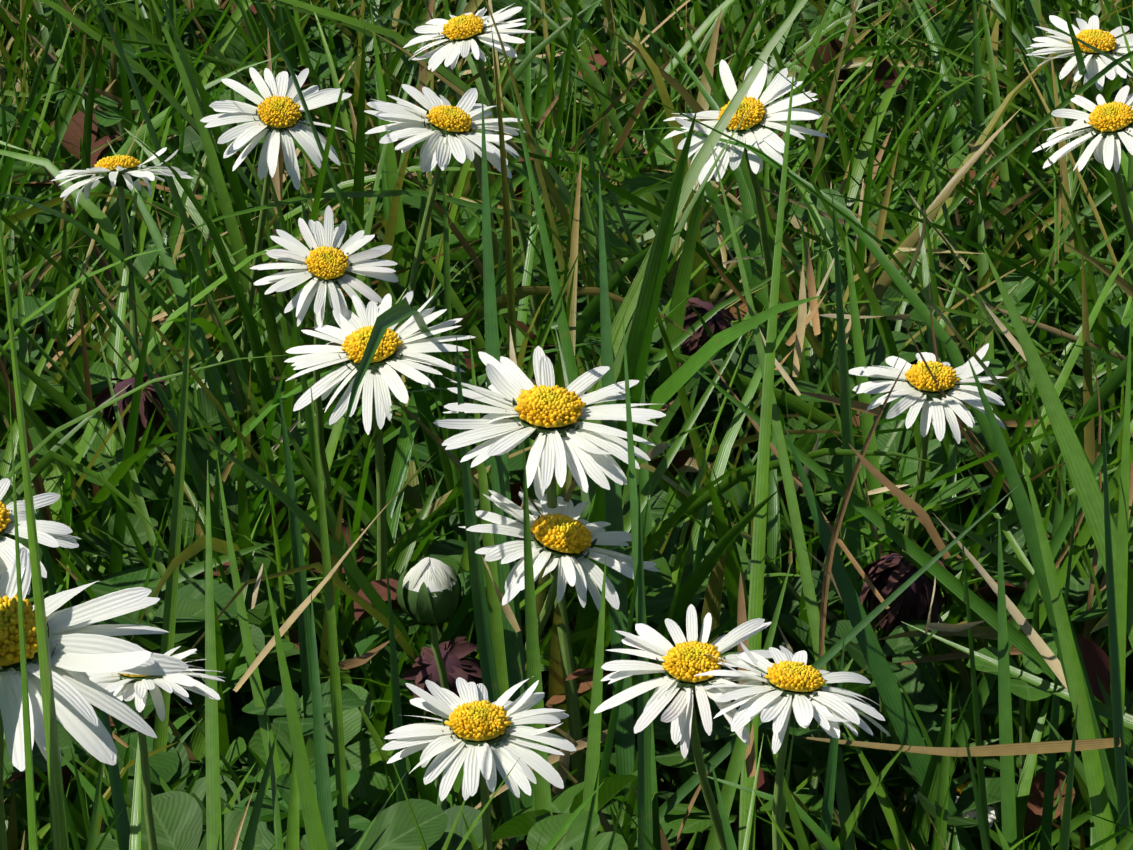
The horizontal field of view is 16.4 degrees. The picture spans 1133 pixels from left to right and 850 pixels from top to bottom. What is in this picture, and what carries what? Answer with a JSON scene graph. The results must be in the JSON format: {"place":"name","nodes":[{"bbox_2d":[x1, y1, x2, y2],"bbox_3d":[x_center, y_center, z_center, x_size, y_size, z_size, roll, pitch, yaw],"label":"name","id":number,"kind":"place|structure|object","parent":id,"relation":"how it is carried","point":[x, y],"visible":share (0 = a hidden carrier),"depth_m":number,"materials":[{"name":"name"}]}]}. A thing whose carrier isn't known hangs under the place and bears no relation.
{"place":"outdoors","nodes":[
{"label":"outdoors","id":0,"kind":"place"},
{"bbox_2d":[0,0,1132,849],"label":"lawn grass","id":1,"kind":"structure","parent":0,"point":[68,282],"depth_m":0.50,"materials":[{"name":"green plant"}]},
{"bbox_2d":[200,67,351,356],"bbox_3d":[-0.036,-0.008,0.497,0.018,0.076,0.027,0,19,1],"label":"daisy","id":2,"kind":"object","parent":1,"relation":"on","point":[280,106],"visible":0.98,"depth_m":0.48,"materials":[{"name":"white plant"}]},
{"bbox_2d":[460,487,659,663],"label":"daisy","id":3,"kind":"object","parent":1,"relation":"on","point":[564,540],"visible":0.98,"depth_m":0.40,"materials":[{"name":"white plant"}]},
{"bbox_2d":[0,0,1132,849],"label":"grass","id":4,"kind":"structure","parent":1,"relation":"on","point":[178,818],"depth_m":0.45,"materials":[{"name":"green plant"}]},
{"bbox_2d":[51,147,193,507],"bbox_3d":[-0.054,-0.002,0.489,0.016,0.069,0.016,0,19,1],"label":"daisy","id":5,"kind":"object","parent":4,"relation":"on","point":[119,172],"visible":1,"depth_m":0.48,"materials":[{"name":"white plant"}]},
{"bbox_2d":[94,373,170,516],"bbox_3d":[-0.051,0.016,0.472,0.010,0.046,0.009,0,19,1],"label":"withered clover head","id":6,"kind":"object","parent":4,"relation":"on","point":[147,407],"visible":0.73,"depth_m":0.46},
{"bbox_2d":[284,291,475,698],"bbox_3d":[-0.020,0.020,0.427,0.020,0.068,0.019,17,26,41],"label":"daisy","id":7,"kind":"object","parent":4,"relation":"on","point":[352,334],"visible":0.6,"depth_m":0.42,"materials":[{"name":"white plant"}]},
{"bbox_2d":[402,636,482,719],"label":"dead leaf","id":8,"kind":"object","parent":4,"relation":"on","point":[456,651],"visible":0.5,"depth_m":0.41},
{"bbox_2d":[364,84,525,481],"bbox_3d":[-0.015,-0.005,0.489,0.020,0.074,0.018,0,19,1],"label":"daisy","id":9,"kind":"object","parent":4,"relation":"on","point":[442,127],"visible":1,"depth_m":0.48,"materials":[{"name":"white plant"}]},
{"bbox_2d":[403,3,541,336],"bbox_3d":[-0.013,-0.016,0.517,0.018,0.078,0.017,7,20,20],"label":"daisy","id":10,"kind":"object","parent":4,"relation":"on","point":[464,34],"visible":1,"depth_m":0.50,"materials":[{"name":"white plant"}]},
{"bbox_2d":[434,346,665,785],"bbox_3d":[-0.002,0.027,0.407,0.023,0.068,0.024,0,19,1],"label":"daisy","id":11,"kind":"object","parent":4,"relation":"on","point":[548,414],"visible":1,"depth_m":0.40,"materials":[{"name":"white plant"}]},
{"bbox_2d":[673,297,734,480],"bbox_3d":[0.017,0.006,0.503,0.009,0.045,0.009,0,19,1],"label":"withered clover head","id":12,"kind":"object","parent":4,"relation":"on","point":[717,322],"visible":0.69,"depth_m":0.49},
{"bbox_2d":[663,60,827,381],"bbox_3d":[0.020,-0.008,0.493,0.019,0.078,0.032,-3,19,-9],"label":"daisy","id":13,"kind":"object","parent":4,"relation":"on","point":[758,118],"visible":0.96,"depth_m":0.47,"materials":[{"name":"white plant"}]},
{"bbox_2d":[849,343,1007,552],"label":"daisy","id":14,"kind":"object","parent":4,"relation":"on","point":[919,387],"visible":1,"depth_m":0.43,"materials":[{"name":"white plant"}]},
{"bbox_2d":[1027,15,1132,277],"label":"daisy","id":15,"kind":"object","parent":4,"relation":"on","point":[1095,36],"visible":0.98,"depth_m":0.55,"materials":[{"name":"white plant"}]},
{"bbox_2d":[1033,85,1132,242],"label":"daisy","id":16,"kind":"object","parent":4,"relation":"on","point":[1109,125],"visible":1,"depth_m":0.47,"materials":[{"name":"white plant"}]},
{"bbox_2d":[4,0,1132,836],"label":"dead leaves","id":17,"kind":"object","parent":1,"relation":"on","point":[1096,658],"visible":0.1,"depth_m":0.45,"materials":[{"name":"brown plant"}]},
{"bbox_2d":[112,137,1132,798],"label":"dry stalks","id":18,"kind":"object","parent":1,"relation":"on","point":[924,519],"visible":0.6,"depth_m":0.40,"materials":[{"name":"plant"}]},
{"bbox_2d":[694,641,889,849],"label":"daisy","id":19,"kind":"object","parent":1,"relation":"on","point":[795,682],"visible":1,"depth_m":0.30,"materials":[{"name":"white plant"}]},
{"bbox_2d":[857,550,954,770],"bbox_3d":[0.037,0.033,0.431,0.012,0.041,0.011,0,19,1],"label":"withered clover head","id":20,"kind":"object","parent":1,"relation":"on","point":[888,574],"visible":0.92,"depth_m":0.42},
{"bbox_2d":[905,781,1039,849],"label":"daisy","id":21,"kind":"object","parent":1,"relation":"on","point":[972,814],"visible":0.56,"depth_m":0.42,"materials":[{"name":"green plant"}]},
{"label":"ground","id":22,"kind":"structure","parent":0,"visible":0},
{"bbox_2d":[0,478,80,594],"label":"daisy","id":23,"kind":"object","parent":22,"relation":"on","point":[51,534],"visible":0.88,"depth_m":0.32,"materials":[{"name":"white plant"}]},
{"bbox_2d":[0,547,188,849],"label":"daisy","id":24,"kind":"object","parent":22,"relation":"on","point":[79,648],"visible":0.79,"depth_m":0.28,"materials":[{"name":"white plant"}]},
{"bbox_2d":[86,646,225,849],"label":"daisy","id":25,"kind":"object","parent":22,"relation":"on","point":[128,687],"visible":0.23,"depth_m":0.30,"materials":[{"name":"white plant"}]},
{"bbox_2d":[250,205,398,650],"bbox_3d":[-0.024,0.012,0.441,0.015,0.074,0.024,8,21,23],"label":"daisy","id":26,"kind":"object","parent":22,"relation":"on","point":[330,265],"visible":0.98,"depth_m":0.43,"materials":[{"name":"white plant"}]},
{"bbox_2d":[396,555,507,849],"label":"daisy bud","id":27,"kind":"object","parent":22,"relation":"on","point":[429,592],"visible":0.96,"depth_m":0.40,"materials":[{"name":"green plant"}]},
{"bbox_2d":[381,676,575,849],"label":"daisy","id":28,"kind":"object","parent":22,"relation":"on","point":[473,715],"visible":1,"depth_m":0.31,"materials":[{"name":"white plant"}]},
{"bbox_2d":[506,813,599,849],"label":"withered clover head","id":29,"kind":"object","parent":22,"relation":"on","point":[521,845],"visible":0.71,"depth_m":0.39},
{"bbox_2d":[0,0,1132,849],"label":"dry straw","id":30,"kind":"object","parent":22,"relation":"on","point":[278,178],"depth_m":0.57,"materials":[{"name":"beige plant"}]},
{"bbox_2d":[594,604,773,849],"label":"daisy","id":31,"kind":"object","parent":22,"relation":"on","point":[682,665],"visible":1,"depth_m":0.31,"materials":[{"name":"white plant"}]}
]}

